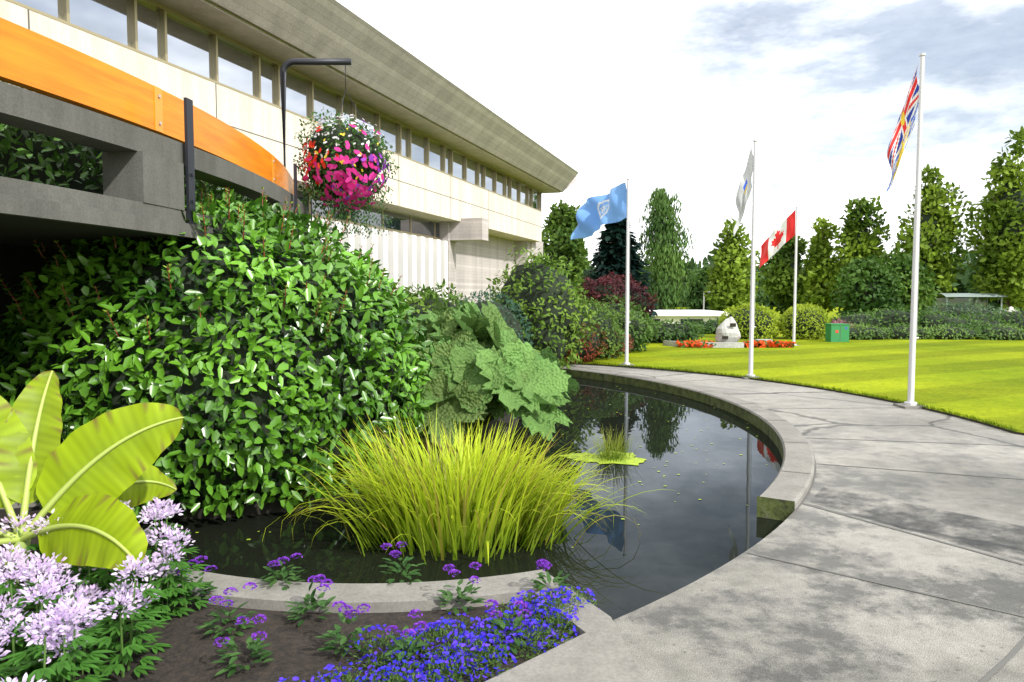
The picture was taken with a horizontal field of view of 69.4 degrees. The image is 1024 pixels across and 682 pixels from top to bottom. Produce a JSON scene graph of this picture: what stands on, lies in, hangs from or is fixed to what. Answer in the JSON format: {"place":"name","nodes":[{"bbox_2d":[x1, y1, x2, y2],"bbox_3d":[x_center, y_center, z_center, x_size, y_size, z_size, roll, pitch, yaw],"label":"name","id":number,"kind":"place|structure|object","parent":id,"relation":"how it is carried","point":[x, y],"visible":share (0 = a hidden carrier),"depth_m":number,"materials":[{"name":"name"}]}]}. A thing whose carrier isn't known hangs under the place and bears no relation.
{"place":"outdoors","nodes":[
{"label":"outdoors","id":0,"kind":"place"},
{"bbox_2d":[0,363,573,518],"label":"island soil","id":1,"kind":"structure","parent":0,"point":[275,506],"depth_m":6.39,"materials":[{"name":"black soil"}]},
{"bbox_2d":[0,187,443,521],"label":"shrub","id":2,"kind":"object","parent":1,"relation":"on","point":[194,467],"visible":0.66,"depth_m":6.06,"materials":[{"name":"green plant"}]},
{"bbox_2d":[0,181,409,341],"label":"big shrub shoots","id":3,"kind":"object","parent":2,"relation":"attached to","point":[71,306],"depth_m":6.27,"materials":[{"name":"green plant"}]},
{"bbox_2d":[0,509,576,681],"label":"planter soil","id":4,"kind":"structure","parent":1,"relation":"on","point":[191,654],"depth_m":3.65,"materials":[{"name":"brown soil"}]},
{"bbox_2d":[0,370,183,609],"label":"banana plant","id":5,"kind":"object","parent":4,"relation":"on","point":[84,480],"visible":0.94,"depth_m":4.11,"materials":[{"name":"green plant"}]},
{"bbox_2d":[0,497,212,681],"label":"flowers","id":6,"kind":"object","parent":4,"relation":"on","point":[68,608],"visible":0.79,"depth_m":3.37,"materials":[{"name":"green plant"}]},
{"bbox_2d":[173,541,599,681],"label":"flower leaves","id":7,"kind":"object","parent":4,"relation":"on","point":[505,629],"visible":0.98,"depth_m":3.61,"materials":[{"name":"green plant"}]},
{"bbox_2d":[382,279,470,320],"bbox_3d":[-1.753,-0.120,14.246,2.558,2.187,2.413,-2,4,-30],"label":"shrub","id":8,"kind":"object","parent":1,"relation":"on","point":[425,302],"visible":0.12,"depth_m":13.88,"materials":[{"name":"green plant"}]},
{"bbox_2d":[455,288,534,347],"bbox_3d":[-0.460,0.003,13.412,1.749,1.922,1.716,0,4,0],"label":"clipped ball shrub","id":9,"kind":"object","parent":1,"relation":"on","point":[509,318],"visible":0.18,"depth_m":13.17,"materials":[{"name":"green plant"}]},
{"bbox_2d":[484,245,596,369],"bbox_3d":[0.627,-0.756,17.589,2.900,3.044,2.696,0,4,0],"label":"shrub","id":10,"kind":"object","parent":1,"relation":"on","point":[543,295],"visible":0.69,"depth_m":16.91,"materials":[{"name":"green plant"}]},
{"bbox_2d":[136,377,783,619],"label":"pond water","id":11,"kind":"structure","parent":0,"point":[623,568],"depth_m":5.97,"materials":[{"name":"black liquid"}]},
{"bbox_2d":[262,411,666,564],"bbox_3d":[-0.375,1.086,5.704,2.919,1.149,2.242,-2,4,-23],"label":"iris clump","id":12,"kind":"object","parent":11,"relation":"in","point":[471,500],"visible":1,"depth_m":5.46,"materials":[{"name":"green plant"}]},
{"bbox_2d":[196,385,748,547],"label":"lily pads","id":13,"kind":"object","parent":11,"relation":"on","point":[631,460],"visible":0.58,"depth_m":8.29,"materials":[{"name":"green plant"}]},
{"bbox_2d":[394,300,578,449],"bbox_3d":[-0.875,0.361,9.342,3.593,1.772,4.239,0,4,0],"label":"gunnera plant","id":14,"kind":"object","parent":11,"relation":"on","point":[491,365],"visible":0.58,"depth_m":8.16,"materials":[{"name":"green plant"}]},
{"bbox_2d":[583,423,641,461],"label":"grass tuft","id":15,"kind":"object","parent":11,"relation":"on","point":[608,451],"visible":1,"depth_m":8.33,"materials":[{"name":"green plant"}]},
{"bbox_2d":[336,0,1023,272],"label":"sky","id":16,"kind":"structure","parent":0,"point":[675,96],"materials":[{"name":"white"}]},
{"bbox_2d":[649,310,730,323],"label":"distant building","id":17,"kind":"structure","parent":0,"point":[694,315],"depth_m":39.49,"materials":[{"name":"white"}]},
{"bbox_2d":[558,364,1023,681],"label":"paved path","id":18,"kind":"structure","parent":0,"point":[745,616],"depth_m":4.67,"materials":[{"name":"concrete"}]},
{"bbox_2d":[0,17,311,390],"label":"elevated walkway","id":19,"kind":"structure","parent":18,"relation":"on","point":[156,144],"depth_m":5.55,"materials":[{"name":"grey concrete"}]},
{"bbox_2d":[0,81,254,216],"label":"ramp planter foliage","id":20,"kind":"object","parent":19,"relation":"in","point":[27,155],"visible":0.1,"depth_m":5.58,"materials":[{"name":"green plant"}]},
{"bbox_2d":[280,58,369,167],"bbox_3d":[-2.649,-2.632,10.331,1.227,2.583,0.502,1,4,10],"label":"bracket","id":21,"kind":"object","parent":19,"relation":"on","point":[286,65],"visible":0.87,"depth_m":10.26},
{"bbox_2d":[293,107,399,238],"bbox_3d":[-2.350,-2.329,10.372,1.497,1.734,1.362,0,4,0],"label":"hanging flower basket","id":22,"kind":"object","parent":21,"relation":"hanging from","point":[345,165],"visible":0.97,"depth_m":10.00,"materials":[{"name":"pink plant"}]},
{"bbox_2d":[0,500,645,681],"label":"planter kerb","id":23,"kind":"structure","parent":18,"relation":"on","point":[596,649],"depth_m":4.10,"materials":[{"name":"concrete"}]},
{"bbox_2d":[560,366,814,520],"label":"pond kerb","id":24,"kind":"structure","parent":18,"relation":"on","point":[782,496],"depth_m":9.14,"materials":[{"name":"concrete"}]},
{"bbox_2d":[623,373,810,473],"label":"pond kerb joints","id":25,"kind":"object","parent":24,"relation":"on","point":[782,441],"visible":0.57,"depth_m":8.39,"materials":[{"name":"grey concrete"}]},
{"bbox_2d":[741,140,761,378],"bbox_3d":[4.996,-1.661,15.340,0.360,4.940,0.360,0,4,0],"label":"flagpole","id":26,"kind":"object","parent":18,"relation":"on","point":[752,326],"visible":0.95,"depth_m":15.32,"materials":[{"name":"white metal"}]},
{"bbox_2d":[733,146,752,235],"bbox_3d":[4.838,-3.111,15.411,0.400,1.875,0.179,1,4,22],"label":"city flag","id":27,"kind":"object","parent":26,"relation":"attached to","point":[744,190],"visible":1,"depth_m":15.36,"materials":[{"name":"white fabric"}]},
{"bbox_2d":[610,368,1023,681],"bbox_3d":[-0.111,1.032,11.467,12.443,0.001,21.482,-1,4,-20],"label":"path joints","id":28,"kind":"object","parent":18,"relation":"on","point":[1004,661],"visible":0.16,"depth_m":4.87,"materials":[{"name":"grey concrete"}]},
{"bbox_2d":[893,53,926,408],"bbox_3d":[6.214,-1.648,11.368,0.360,5.410,0.360,0,4,0],"label":"flagpole","id":29,"kind":"object","parent":18,"relation":"on","point":[909,403],"visible":0.98,"depth_m":11.36,"materials":[{"name":"white metal"}]},
{"bbox_2d":[886,63,918,194],"bbox_3d":[6.041,-3.238,11.426,0.429,1.983,0.147,2,4,24],"label":"flag","id":30,"kind":"object","parent":29,"relation":"attached to","point":[901,134],"visible":1,"depth_m":11.41,"materials":[{"name":"multicoloured fabric"}]},
{"bbox_2d":[831,496,1023,550],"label":"path damp stains","id":31,"kind":"object","parent":18,"relation":"on","point":[972,543],"visible":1,"depth_m":5.65,"materials":[{"name":"grey concrete"}]},
{"bbox_2d":[570,306,1023,434],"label":"lawn ground","id":32,"kind":"structure","parent":0,"point":[979,378],"depth_m":17.76,"materials":[{"name":"green plant"}]},
{"bbox_2d":[0,0,581,304],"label":"city hall building","id":33,"kind":"structure","parent":32,"relation":"on","point":[472,181],"depth_m":17.11,"materials":[{"name":"concrete"}]},
{"bbox_2d":[540,199,591,297],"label":"tree","id":34,"kind":"object","parent":32,"relation":"on","point":[560,226],"visible":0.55,"depth_m":46.00,"materials":[{"name":"green plant"}]},
{"bbox_2d":[578,265,593,286],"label":"tree","id":35,"kind":"object","parent":32,"relation":"on","point":[587,269],"visible":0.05,"depth_m":73.50,"materials":[{"name":"green plant"}]},
{"bbox_2d":[563,323,609,362],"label":"red shrub","id":36,"kind":"object","parent":32,"relation":"on","point":[594,344],"visible":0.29,"depth_m":18.65,"materials":[{"name":"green plant"}]},
{"bbox_2d":[576,295,631,358],"bbox_3d":[1.966,-0.383,20.077,2.481,1.897,2.222,0,4,0],"label":"shrub","id":37,"kind":"object","parent":32,"relation":"on","point":[601,318],"visible":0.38,"depth_m":19.60,"materials":[{"name":"green plant"}]},
{"bbox_2d":[597,329,633,357],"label":"red shrub","id":38,"kind":"object","parent":32,"relation":"on","point":[630,346],"visible":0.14,"depth_m":20.34,"materials":[{"name":"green plant"}]},
{"bbox_2d":[578,216,658,321],"bbox_3d":[5.064,-3.051,36.251,4.358,7.372,4.993,0,4,0],"label":"dark conifer tree","id":39,"kind":"object","parent":32,"relation":"on","point":[610,255],"visible":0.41,"depth_m":35.25,"materials":[{"name":"green plant"}]},
{"bbox_2d":[577,271,660,316],"bbox_3d":[3.586,-1.349,27.037,3.032,2.482,2.925,-1,4,-22],"label":"purple maple tree","id":40,"kind":"object","parent":32,"relation":"on","point":[609,287],"visible":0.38,"depth_m":26.25,"materials":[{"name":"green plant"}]},
{"bbox_2d":[587,295,659,352],"bbox_3d":[3.142,-0.474,22.480,2.853,1.916,2.293,0,4,0],"label":"shrub","id":41,"kind":"object","parent":32,"relation":"on","point":[639,326],"visible":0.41,"depth_m":21.93,"materials":[{"name":"green plant"}]},
{"bbox_2d":[620,178,633,364],"bbox_3d":[2.817,-1.651,18.058,0.360,4.580,0.360,0,4,0],"label":"flagpole","id":42,"kind":"object","parent":32,"relation":"on","point":[627,302],"visible":0.91,"depth_m":18.05,"materials":[{"name":"grey metal"}]},
{"bbox_2d":[571,182,626,238],"bbox_3d":[2.277,-3.245,18.674,1.710,1.295,0.479,3,5,43],"label":"flag","id":43,"kind":"object","parent":42,"relation":"attached to","point":[594,214],"visible":1,"depth_m":18.72,"materials":[{"name":"blue fabric"}]},
{"bbox_2d":[637,186,696,309],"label":"weeping birch tree","id":44,"kind":"object","parent":32,"relation":"on","point":[667,262],"visible":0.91,"depth_m":44.96,"materials":[{"name":"green plant"}]},
{"bbox_2d":[640,317,704,342],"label":"shrub","id":45,"kind":"object","parent":32,"relation":"on","point":[670,331],"visible":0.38,"depth_m":26.51,"materials":[{"name":"green plant"}]},
{"bbox_2d":[673,256,707,306],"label":"tree","id":46,"kind":"object","parent":32,"relation":"on","point":[705,259],"depth_m":103.58,"materials":[{"name":"green plant"}]},
{"bbox_2d":[681,264,718,310],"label":"tree","id":47,"kind":"object","parent":32,"relation":"on","point":[698,284],"visible":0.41,"depth_m":61.42,"materials":[{"name":"green plant"}]},
{"bbox_2d":[688,317,719,333],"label":"shrub","id":48,"kind":"object","parent":32,"relation":"on","point":[711,326],"visible":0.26,"depth_m":32.51,"materials":[{"name":"green plant"}]},
{"bbox_2d":[703,291,709,309],"bbox_3d":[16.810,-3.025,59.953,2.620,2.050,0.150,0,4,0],"label":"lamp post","id":49,"kind":"object","parent":32,"relation":"on","point":[704,300],"visible":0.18,"depth_m":59.91,"materials":[{"name":"grey metal"}]},
{"bbox_2d":[682,254,775,309],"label":"tree","id":50,"kind":"object","parent":32,"relation":"on","point":[711,262],"depth_m":85.54,"materials":[{"name":"green plant"}]},
{"bbox_2d":[663,317,795,347],"bbox_3d":[7.252,-0.290,24.705,4.098,1.072,1.546,0,4,0],"label":"monument stone","id":51,"kind":"object","parent":32,"relation":"on","point":[728,334],"visible":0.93,"depth_m":24.20,"materials":[{"name":"stone"}]},
{"bbox_2d":[703,218,762,311],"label":"poplar tree","id":52,"kind":"object","parent":32,"relation":"on","point":[729,282],"visible":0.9,"depth_m":45.11,"materials":[{"name":"green plant"}]},
{"bbox_2d":[718,302,782,338],"bbox_3d":[9.409,-0.784,29.321,2.536,1.594,2.223,0,4,0],"label":"bush","id":53,"kind":"object","parent":32,"relation":"on","point":[765,325],"visible":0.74,"depth_m":28.65,"materials":[{"name":"green plant"}]},
{"bbox_2d":[749,267,766,302],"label":"tree","id":54,"kind":"object","parent":32,"relation":"on","point":[759,296],"visible":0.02,"depth_m":78.54,"materials":[{"name":"green plant"}]},
{"bbox_2d":[756,235,808,317],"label":"round tree","id":55,"kind":"object","parent":32,"relation":"on","point":[778,272],"visible":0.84,"depth_m":51.16,"materials":[{"name":"green plant"}]},
{"bbox_2d":[756,263,808,306],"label":"tree","id":56,"kind":"object","parent":32,"relation":"on","point":[771,302],"visible":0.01,"depth_m":106.20,"materials":[{"name":"green plant"}]},
{"bbox_2d":[560,360,1022,430],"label":"lawn edge fringe","id":57,"kind":"object","parent":32,"relation":"on","point":[897,400],"visible":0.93,"depth_m":13.42,"materials":[{"name":"green plant"}]},
{"bbox_2d":[792,207,800,345],"bbox_3d":[9.576,-2.156,25.006,0.360,4.720,0.360,0,4,0],"label":"flagpole","id":58,"kind":"object","parent":32,"relation":"on","point":[795,290],"visible":0.77,"depth_m":24.99,"materials":[{"name":"grey metal"}]},
{"bbox_2d":[759,210,795,267],"bbox_3d":[9.057,-3.468,25.276,1.167,1.955,0.193,3,5,41],"label":"canadian flag","id":59,"kind":"object","parent":58,"relation":"attached to","point":[780,236],"visible":1,"depth_m":25.28,"materials":[{"name":"red fabric"}]},
{"bbox_2d":[779,302,831,339],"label":"bush","id":60,"kind":"object","parent":32,"relation":"on","point":[810,324],"visible":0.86,"depth_m":28.40,"materials":[{"name":"green plant"}]},
{"bbox_2d":[797,216,842,312],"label":"poplar tree","id":61,"kind":"object","parent":32,"relation":"on","point":[818,263],"visible":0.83,"depth_m":49.23,"materials":[{"name":"green plant"}]},
{"bbox_2d":[825,323,849,341],"bbox_3d":[11.950,-0.293,27.185,0.700,0.690,0.540,0,4,0],"label":"green utility box","id":62,"kind":"object","parent":32,"relation":"on","point":[836,332],"visible":0.89,"depth_m":26.94,"materials":[{"name":"green metal"}]},
{"bbox_2d":[831,318,854,327],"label":"flowers","id":63,"kind":"object","parent":32,"relation":"on","point":[840,321],"visible":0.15,"depth_m":29.81,"materials":[{"name":"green plant"}]},
{"bbox_2d":[827,195,890,306],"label":"poplar tree","id":64,"kind":"object","parent":32,"relation":"on","point":[856,238],"visible":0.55,"depth_m":47.20,"materials":[{"name":"green plant"}]},
{"bbox_2d":[830,308,887,329],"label":"hedge","id":65,"kind":"object","parent":32,"relation":"on","point":[867,318],"visible":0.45,"depth_m":30.15,"materials":[{"name":"green plant"}]},
{"bbox_2d":[825,254,907,315],"bbox_3d":[18.054,-2.348,37.871,3.787,4.122,3.154,-2,4,-27],"label":"round tree","id":66,"kind":"object","parent":32,"relation":"on","point":[866,284],"visible":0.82,"depth_m":37.26,"materials":[{"name":"green plant"}]},
{"bbox_2d":[849,323,894,339],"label":"hedge","id":67,"kind":"object","parent":32,"relation":"on","point":[867,332],"visible":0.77,"depth_m":28.28,"materials":[{"name":"green plant"}]},
{"bbox_2d":[870,303,923,330],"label":"hedge","id":68,"kind":"object","parent":32,"relation":"on","point":[896,316],"visible":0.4,"depth_m":30.46,"materials":[{"name":"green plant"}]},
{"bbox_2d":[883,322,934,339],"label":"hedge","id":69,"kind":"object","parent":32,"relation":"on","point":[902,332],"visible":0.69,"depth_m":28.53,"materials":[{"name":"green plant"}]},
{"bbox_2d":[877,246,941,319],"bbox_3d":[21.472,-2.847,40.795,4.323,4.765,4.277,0,4,0],"label":"round tree","id":70,"kind":"object","parent":32,"relation":"on","point":[900,264],"visible":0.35,"depth_m":39.81,"materials":[{"name":"green plant"}]},
{"bbox_2d":[889,163,973,310],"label":"poplar tree","id":71,"kind":"object","parent":32,"relation":"on","point":[938,228],"visible":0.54,"depth_m":44.90,"materials":[{"name":"green plant"}]},
{"bbox_2d":[916,309,983,331],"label":"hedge","id":72,"kind":"object","parent":32,"relation":"on","point":[935,319],"visible":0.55,"depth_m":29.86,"materials":[{"name":"green plant"}]},
{"bbox_2d":[930,252,969,309],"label":"tree","id":73,"kind":"object","parent":32,"relation":"on","point":[954,262],"depth_m":85.44,"materials":[{"name":"green plant"}]},
{"bbox_2d":[926,322,981,339],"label":"hedge","id":74,"kind":"object","parent":32,"relation":"on","point":[958,332],"visible":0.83,"depth_m":28.41,"materials":[{"name":"green plant"}]},
{"bbox_2d":[943,253,978,297],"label":"tree","id":75,"kind":"object","parent":32,"relation":"on","point":[961,283],"depth_m":76.15,"materials":[{"name":"green plant"}]},
{"bbox_2d":[917,299,1008,324],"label":"hedge","id":76,"kind":"object","parent":32,"relation":"on","point":[962,308],"visible":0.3,"depth_m":35.30,"materials":[{"name":"green plant"}]},
{"bbox_2d":[933,293,1016,311],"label":"shelter","id":77,"kind":"object","parent":32,"relation":"on","point":[955,301],"visible":0.42,"depth_m":44.56,"materials":[{"name":"grey"}]},
{"bbox_2d":[960,310,1018,335],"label":"hedge","id":78,"kind":"object","parent":32,"relation":"on","point":[987,319],"visible":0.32,"depth_m":30.27,"materials":[{"name":"green plant"}]},
{"bbox_2d":[957,126,1023,308],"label":"poplar tree","id":79,"kind":"object","parent":32,"relation":"on","point":[999,250],"visible":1,"depth_m":43.21,"materials":[{"name":"green plant"}]},
{"bbox_2d":[958,253,1022,310],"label":"tree","id":80,"kind":"object","parent":32,"relation":"on","point":[996,303],"visible":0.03,"depth_m":55.17,"materials":[{"name":"green plant"}]},
{"bbox_2d":[975,323,1023,339],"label":"hedge","id":81,"kind":"object","parent":32,"relation":"on","point":[998,332],"visible":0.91,"depth_m":28.12,"materials":[{"name":"green plant"}]},
{"bbox_2d":[992,306,1023,328],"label":"hedge","id":82,"kind":"object","parent":32,"relation":"on","point":[1014,317],"visible":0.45,"depth_m":30.58,"materials":[{"name":"green plant"}]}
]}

